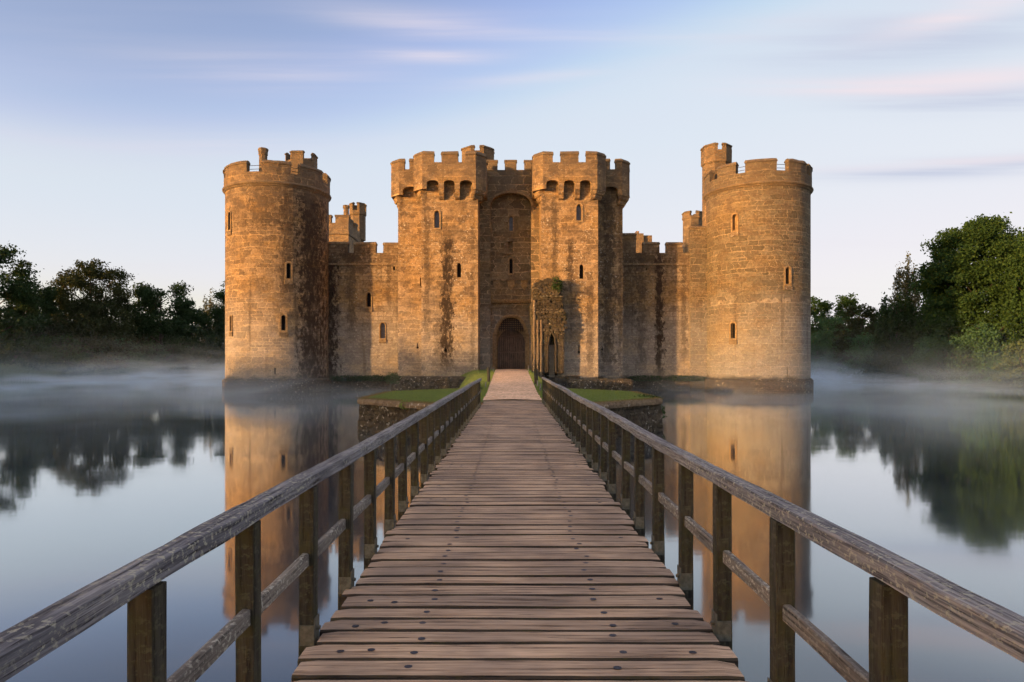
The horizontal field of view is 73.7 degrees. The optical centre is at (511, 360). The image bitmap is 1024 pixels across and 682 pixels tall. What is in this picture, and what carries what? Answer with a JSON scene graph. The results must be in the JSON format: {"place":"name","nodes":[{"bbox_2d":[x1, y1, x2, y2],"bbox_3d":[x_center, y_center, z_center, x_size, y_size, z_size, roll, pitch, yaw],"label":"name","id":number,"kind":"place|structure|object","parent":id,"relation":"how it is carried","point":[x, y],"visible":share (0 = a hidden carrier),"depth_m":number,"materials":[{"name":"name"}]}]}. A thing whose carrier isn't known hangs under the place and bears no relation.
{"place":"outdoors","nodes":[
{"label":"outdoors","id":0,"kind":"place"},
{"bbox_2d":[329,202,366,252],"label":"square tower","id":1,"kind":"structure","parent":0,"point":[349,225],"depth_m":82.03,"materials":[{"name":"stone"}]},
{"bbox_2d":[459,370,539,387],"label":"embankment","id":2,"kind":"structure","parent":0,"point":[467,378],"depth_m":49.23,"materials":[{"name":"green plant"}]},
{"bbox_2d":[487,367,489,381],"bbox_3d":[-1.308,0.909,38.001,0.184,1.104,0.169,0,0,21],"label":"bollard","id":3,"kind":"object","parent":2,"relation":"on","point":[488,374],"visible":0.76,"depth_m":37.93,"materials":[{"name":"brown wood"}]},
{"bbox_2d":[372,369,649,401],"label":"grass","id":4,"kind":"structure","parent":2,"relation":"on","point":[485,389],"depth_m":29.30,"materials":[{"name":"green plant"}]},
{"bbox_2d":[483,369,541,399],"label":"path","id":5,"kind":"structure","parent":2,"relation":"on","point":[511,384],"depth_m":33.87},
{"bbox_2d":[534,368,537,383],"bbox_3d":[1.266,0.951,36.001,0.207,1.110,0.183,0,0,-23],"label":"bollard","id":6,"kind":"object","parent":2,"relation":"on","point":[535,375],"visible":0.71,"depth_m":35.92,"materials":[{"name":"brown wood"}]},
{"bbox_2d":[530,278,567,377],"bbox_3d":[2.958,-2.631,55.394,3.070,8.163,1.436,0,0,0],"label":"barbican ruin","id":7,"kind":"object","parent":2,"relation":"on","point":[548,317],"visible":0.98,"depth_m":54.87,"materials":[{"name":"stone"}]},
{"bbox_2d":[551,275,564,291],"bbox_3d":[3.583,-6.167,55.217,1.295,1.430,1.655,0,0,27],"label":"ivy","id":8,"kind":"object","parent":7,"relation":"attached to","point":[560,285],"visible":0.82,"depth_m":54.77,"materials":[{"name":"green plant"}]},
{"bbox_2d":[0,373,1023,681],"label":"water","id":9,"kind":"structure","parent":0,"point":[102,477],"depth_m":13.53,"materials":[{"name":"blue liquid"}]},
{"bbox_2d":[222,147,330,392],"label":"round tower","id":10,"kind":"structure","parent":9,"relation":"in","point":[276,276],"depth_m":57.49,"materials":[{"name":"stone"}]},
{"bbox_2d":[227,211,231,235],"bbox_3d":[-23.947,-11.697,58.137,0.669,2.054,0.367,0,0,43],"label":"window","id":11,"kind":"structure","parent":10,"relation":"in","point":[229,216],"depth_m":58.10,"materials":[{"name":"stone"}]},
{"bbox_2d":[229,315,232,335],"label":"window","id":12,"kind":"structure","parent":10,"relation":"in","point":[230,316],"depth_m":57.98,"materials":[{"name":"stone"}]},
{"bbox_2d":[279,313,287,335],"bbox_3d":[-19.227,-3.017,57.393,0.702,1.946,0.434,0,0,-24],"label":"window","id":13,"kind":"structure","parent":10,"relation":"in","point":[283,318],"depth_m":57.33,"materials":[{"name":"stone"}]},
{"bbox_2d":[284,261,292,283],"bbox_3d":[-18.864,-7.410,57.581,0.716,1.946,0.433,0,0,-29],"label":"window","id":14,"kind":"structure","parent":10,"relation":"in","point":[288,264],"depth_m":57.54,"materials":[{"name":"stone"}]},
{"bbox_2d":[390,376,465,390],"bbox_3d":[-6.089,2.507,51.140,6.187,2.685,4.102,0,0,0],"label":"ruined footing","id":15,"kind":"object","parent":9,"relation":"in","point":[409,383],"visible":0.2,"depth_m":49.80,"materials":[{"name":"grey stone"}]},
{"bbox_2d":[384,371,400,383],"bbox_3d":[-8.562,1.215,49.218,1.260,1.034,1.000,0,0,0],"label":"weed","id":16,"kind":"object","parent":15,"relation":"on","point":[391,379],"visible":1,"depth_m":49.06,"materials":[{"name":"green plant"}]},
{"bbox_2d":[357,392,662,437],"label":"island","id":17,"kind":"structure","parent":9,"relation":"in","point":[375,415],"depth_m":25.04,"materials":[{"name":"stone"}]},
{"bbox_2d":[399,399,411,409],"bbox_3d":[-3.710,1.531,23.998,0.590,0.397,0.327,0,0,0],"label":"weed","id":18,"kind":"object","parent":17,"relation":"on","point":[401,403],"visible":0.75,"depth_m":23.96,"materials":[{"name":"green plant"}]},
{"bbox_2d":[357,388,662,403],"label":"lawn","id":19,"kind":"structure","parent":17,"relation":"on","point":[510,399],"depth_m":26.29,"materials":[{"name":"green plant"}]},
{"bbox_2d":[634,394,660,397],"bbox_3d":[5.264,1.508,26.588,1.320,0.452,0.913,0,0,0],"label":"weed","id":20,"kind":"object","parent":17,"relation":"on","point":[647,395],"visible":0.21,"depth_m":26.60,"materials":[{"name":"green plant"}]},
{"bbox_2d":[0,377,1023,681],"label":"footbridge","id":21,"kind":"object","parent":9,"relation":"in","point":[514,547],"visible":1,"depth_m":3.50,"materials":[{"name":"brown wood"}]},
{"bbox_2d":[566,378,633,390],"bbox_3d":[6.711,2.606,51.290,5.386,2.489,3.651,0,0,0],"label":"ruined footing","id":22,"kind":"object","parent":9,"relation":"in","point":[621,384],"visible":0.3,"depth_m":50.09,"materials":[{"name":"grey stone"}]},
{"bbox_2d":[700,142,813,392],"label":"round tower","id":23,"kind":"structure","parent":9,"relation":"in","point":[756,218],"depth_m":57.47,"materials":[{"name":"stone"}]},
{"bbox_2d":[729,321,736,343],"bbox_3d":[18.944,-2.386,58.264,0.432,1.961,0.729,0,0,-44],"label":"window","id":24,"kind":"structure","parent":23,"relation":"in","point":[732,325],"depth_m":58.29,"materials":[{"name":"stone"}]},
{"bbox_2d":[731,213,738,236],"bbox_3d":[19.051,-11.590,58.158,0.722,2.007,0.430,0,0,43],"label":"window","id":25,"kind":"structure","parent":23,"relation":"in","point":[734,216],"depth_m":58.17,"materials":[{"name":"stone"}]},
{"bbox_2d":[783,266,791,289],"bbox_3d":[22.988,-6.927,57.104,0.764,2.019,0.434,0,0,-13],"label":"window","id":26,"kind":"structure","parent":23,"relation":"in","point":[787,269],"depth_m":56.98,"materials":[{"name":"stone"}]},
{"bbox_2d":[0,0,1023,344],"label":"sky","id":27,"kind":"structure","parent":0,"point":[121,121],"materials":[{"name":"blue"}]},
{"bbox_2d":[817,368,1023,387],"bbox_3d":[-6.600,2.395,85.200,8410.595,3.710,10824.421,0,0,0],"label":"ground","id":28,"kind":"structure","parent":0,"point":[995,383],"depth_m":71.51,"materials":[{"name":"green plant"}]},
{"bbox_2d":[0,241,52,365],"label":"broadleaf tree","id":29,"kind":"object","parent":28,"relation":"on","point":[19,291],"visible":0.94,"depth_m":95.82,"materials":[{"name":"green plant"}]},
{"bbox_2d":[0,319,70,371],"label":"bush","id":30,"kind":"object","parent":28,"relation":"on","point":[39,347],"visible":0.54,"depth_m":97.95,"materials":[{"name":"green plant"}]},
{"bbox_2d":[6,283,69,360],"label":"broadleaf tree","id":31,"kind":"object","parent":28,"relation":"on","point":[50,294],"visible":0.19,"depth_m":102.97,"materials":[{"name":"green plant"}]},
{"bbox_2d":[21,330,95,377],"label":"bush","id":32,"kind":"object","parent":28,"relation":"on","point":[76,357],"visible":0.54,"depth_m":101.39,"materials":[{"name":"green plant"}]},
{"bbox_2d":[28,301,136,375],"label":"bush","id":33,"kind":"object","parent":28,"relation":"on","point":[117,331],"visible":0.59,"depth_m":105.48,"materials":[{"name":"green plant"}]},
{"bbox_2d":[0,358,165,381],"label":"reeds","id":34,"kind":"object","parent":28,"relation":"on","point":[18,372],"visible":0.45,"depth_m":97.52,"materials":[{"name":"plant"}]},
{"bbox_2d":[45,257,137,357],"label":"broadleaf tree","id":35,"kind":"object","parent":28,"relation":"on","point":[82,278],"visible":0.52,"depth_m":109.41,"materials":[{"name":"green plant"}]},
{"bbox_2d":[82,328,157,376],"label":"bush","id":36,"kind":"object","parent":28,"relation":"on","point":[140,362],"visible":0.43,"depth_m":111.35,"materials":[{"name":"green plant"}]},
{"bbox_2d":[132,340,182,375],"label":"bush","id":37,"kind":"object","parent":28,"relation":"on","point":[147,343],"visible":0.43,"depth_m":119.78,"materials":[{"name":"green plant"}]},
{"bbox_2d":[124,280,203,375],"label":"broadleaf tree","id":38,"kind":"object","parent":28,"relation":"on","point":[149,320],"visible":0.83,"depth_m":121.64,"materials":[{"name":"green plant"}]},
{"bbox_2d":[167,344,208,374],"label":"bush","id":39,"kind":"object","parent":28,"relation":"on","point":[191,371],"visible":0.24,"depth_m":126.15,"materials":[{"name":"green plant"}]},
{"bbox_2d":[165,302,222,374],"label":"broadleaf tree","id":40,"kind":"object","parent":28,"relation":"on","point":[205,321],"visible":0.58,"depth_m":126.94,"materials":[{"name":"green plant"}]},
{"bbox_2d":[197,287,219,373],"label":"birch tree","id":41,"kind":"object","parent":28,"relation":"on","point":[206,309],"visible":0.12,"depth_m":139.35,"materials":[{"name":"green plant"}]},
{"bbox_2d":[198,349,224,373],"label":"bush","id":42,"kind":"object","parent":28,"relation":"on","point":[208,367],"visible":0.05,"depth_m":135.66,"materials":[{"name":"green plant"}]},
{"bbox_2d":[202,281,224,373],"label":"broadleaf tree","id":43,"kind":"object","parent":28,"relation":"on","point":[216,312],"visible":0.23,"depth_m":131.53,"materials":[{"name":"green plant"}]},
{"bbox_2d":[328,242,397,389],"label":"curtain wall","id":44,"kind":"structure","parent":28,"relation":"on","point":[363,309],"depth_m":62.00,"materials":[{"name":"stone"}]},
{"bbox_2d":[328,374,369,381],"bbox_3d":[-14.621,1.543,61.497,4.107,0.706,0.713,0,0,0],"label":"weed","id":45,"kind":"object","parent":44,"relation":"attached to","point":[334,378],"visible":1,"depth_m":61.40,"materials":[{"name":"green plant"}]},
{"bbox_2d":[344,374,389,381],"bbox_3d":[-12.793,1.554,61.504,4.719,0.688,0.762,0,0,0],"label":"weed","id":46,"kind":"object","parent":44,"relation":"attached to","point":[375,377],"visible":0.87,"depth_m":61.37,"materials":[{"name":"green plant"}]},
{"bbox_2d":[365,291,371,311],"bbox_3d":[-13.014,-5.367,62.108,0.657,1.860,0.433,0,0,0],"label":"window","id":47,"kind":"structure","parent":44,"relation":"in","point":[368,296],"depth_m":61.96,"materials":[{"name":"stone"}]},
{"bbox_2d":[379,322,385,342],"bbox_3d":[-11.742,-2.552,62.109,0.683,1.950,0.432,0,0,0],"label":"window","id":48,"kind":"structure","parent":44,"relation":"in","point":[382,326],"depth_m":62.12,"materials":[{"name":"stone"}]},
{"bbox_2d":[1,316,1014,365],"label":"wood","id":49,"kind":"object","parent":28,"relation":"on","point":[198,338],"visible":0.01,"depth_m":155.27,"materials":[{"name":"green plant"}]},
{"bbox_2d":[390,145,629,387],"bbox_3d":[-0.136,-7.340,61.685,20.485,22.979,12.870,0,0,0],"label":"gatehouse","id":50,"kind":"object","parent":28,"relation":"on","point":[484,243],"visible":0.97,"depth_m":56.00,"materials":[{"name":"stone"}]},
{"bbox_2d":[498,329,510,368],"bbox_3d":[-0.685,-1.041,61.330,1.230,3.662,0.120,0,0,0],"label":"door leaf","id":51,"kind":"structure","parent":50,"relation":"in","point":[509,331],"depth_m":61.34,"materials":[{"name":"brown wood"}]},
{"bbox_2d":[511,329,524,368],"bbox_3d":[0.549,-1.041,61.330,1.233,3.662,0.120,0,0,0],"label":"door leaf","id":52,"kind":"structure","parent":50,"relation":"in","point":[517,339],"depth_m":61.34,"materials":[{"name":"brown wood"}]},
{"bbox_2d":[553,375,580,382],"bbox_3d":[4.397,1.457,54.302,2.276,0.586,1.528,0,0,0],"label":"rubble heap","id":53,"kind":"object","parent":28,"relation":"on","point":[560,379],"visible":0.65,"depth_m":53.80,"materials":[{"name":"stone"}]},
{"bbox_2d":[623,226,707,389],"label":"curtain wall","id":54,"kind":"structure","parent":28,"relation":"on","point":[665,312],"depth_m":62.00,"materials":[{"name":"stone"}]},
{"bbox_2d":[635,231,651,252],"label":"turret","id":55,"kind":"object","parent":54,"relation":"on","point":[641,238],"visible":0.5,"depth_m":99.99,"materials":[{"name":"stone"}]},
{"bbox_2d":[624,374,668,381],"bbox_3d":[11.964,1.556,61.507,4.797,0.689,0.753,0,0,0],"label":"weed","id":56,"kind":"object","parent":54,"relation":"attached to","point":[645,376],"visible":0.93,"depth_m":61.43,"materials":[{"name":"green plant"}]},
{"bbox_2d":[661,375,707,381],"bbox_3d":[15.560,1.579,61.507,4.492,0.664,0.789,0,0,0],"label":"weed","id":57,"kind":"object","parent":54,"relation":"attached to","point":[676,378],"visible":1,"depth_m":61.41,"materials":[{"name":"green plant"}]},
{"bbox_2d":[682,210,701,252],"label":"octagonal turret","id":58,"kind":"object","parent":54,"relation":"on","point":[688,219],"visible":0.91,"depth_m":81.29,"materials":[{"name":"stone"}]},
{"bbox_2d":[811,296,836,375],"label":"broadleaf tree","id":59,"kind":"object","parent":28,"relation":"on","point":[823,308],"visible":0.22,"depth_m":120.51,"materials":[{"name":"green plant"}]},
{"bbox_2d":[811,316,856,376],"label":"bush","id":60,"kind":"object","parent":28,"relation":"on","point":[818,344],"visible":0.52,"depth_m":110.55,"materials":[{"name":"green plant"}]},
{"bbox_2d":[829,292,866,363],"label":"broadleaf tree","id":61,"kind":"object","parent":28,"relation":"on","point":[842,301],"visible":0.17,"depth_m":117.04,"materials":[{"name":"green plant"}]},
{"bbox_2d":[832,303,878,376],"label":"broadleaf tree","id":62,"kind":"object","parent":28,"relation":"on","point":[854,325],"visible":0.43,"depth_m":103.23,"materials":[{"name":"green plant"}]},
{"bbox_2d":[835,332,876,378],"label":"bush","id":63,"kind":"object","parent":28,"relation":"on","point":[853,369],"visible":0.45,"depth_m":97.99,"materials":[{"name":"green plant"}]},
{"bbox_2d":[860,290,923,381],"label":"broadleaf tree","id":64,"kind":"object","parent":28,"relation":"on","point":[884,333],"visible":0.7,"depth_m":87.83,"materials":[{"name":"green plant"}]},
{"bbox_2d":[870,336,924,380],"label":"bush","id":65,"kind":"object","parent":28,"relation":"on","point":[891,366],"visible":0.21,"depth_m":86.68,"materials":[{"name":"green plant"}]},
{"bbox_2d":[887,251,924,344],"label":"birch tree","id":66,"kind":"object","parent":28,"relation":"on","point":[905,278],"visible":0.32,"depth_m":91.37,"materials":[{"name":"green plant"}]},
{"bbox_2d":[896,308,971,371],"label":"broadleaf tree","id":67,"kind":"object","parent":28,"relation":"on","point":[909,319],"visible":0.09,"depth_m":85.21,"materials":[{"name":"green plant"}]},
{"bbox_2d":[913,281,974,355],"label":"broadleaf tree","id":68,"kind":"object","parent":28,"relation":"on","point":[919,324],"visible":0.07,"depth_m":83.84,"materials":[{"name":"green plant"}]},
{"bbox_2d":[901,333,989,383],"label":"bush","id":69,"kind":"object","parent":28,"relation":"on","point":[930,358],"visible":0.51,"depth_m":79.45,"materials":[{"name":"green plant"}]},
{"bbox_2d":[929,354,997,383],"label":"bush","id":70,"kind":"object","parent":28,"relation":"on","point":[946,374],"visible":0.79,"depth_m":75.00,"materials":[{"name":"green plant"}]},
{"bbox_2d":[904,212,1023,353],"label":"broadleaf tree","id":71,"kind":"object","parent":28,"relation":"on","point":[981,244],"visible":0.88,"depth_m":77.43,"materials":[{"name":"green plant"}]},
{"bbox_2d":[942,319,1023,384],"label":"bush","id":72,"kind":"object","parent":28,"relation":"on","point":[986,346],"visible":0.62,"depth_m":73.55,"materials":[{"name":"green plant"}]},
{"bbox_2d":[989,232,1023,374],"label":"broadleaf tree","id":73,"kind":"object","parent":28,"relation":"on","point":[1011,315],"visible":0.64,"depth_m":73.49,"materials":[{"name":"green plant"}]},
{"bbox_2d":[990,339,1023,386],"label":"bush","id":74,"kind":"object","parent":28,"relation":"on","point":[1014,373],"visible":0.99,"depth_m":67.79,"materials":[{"name":"green plant"}]}
]}

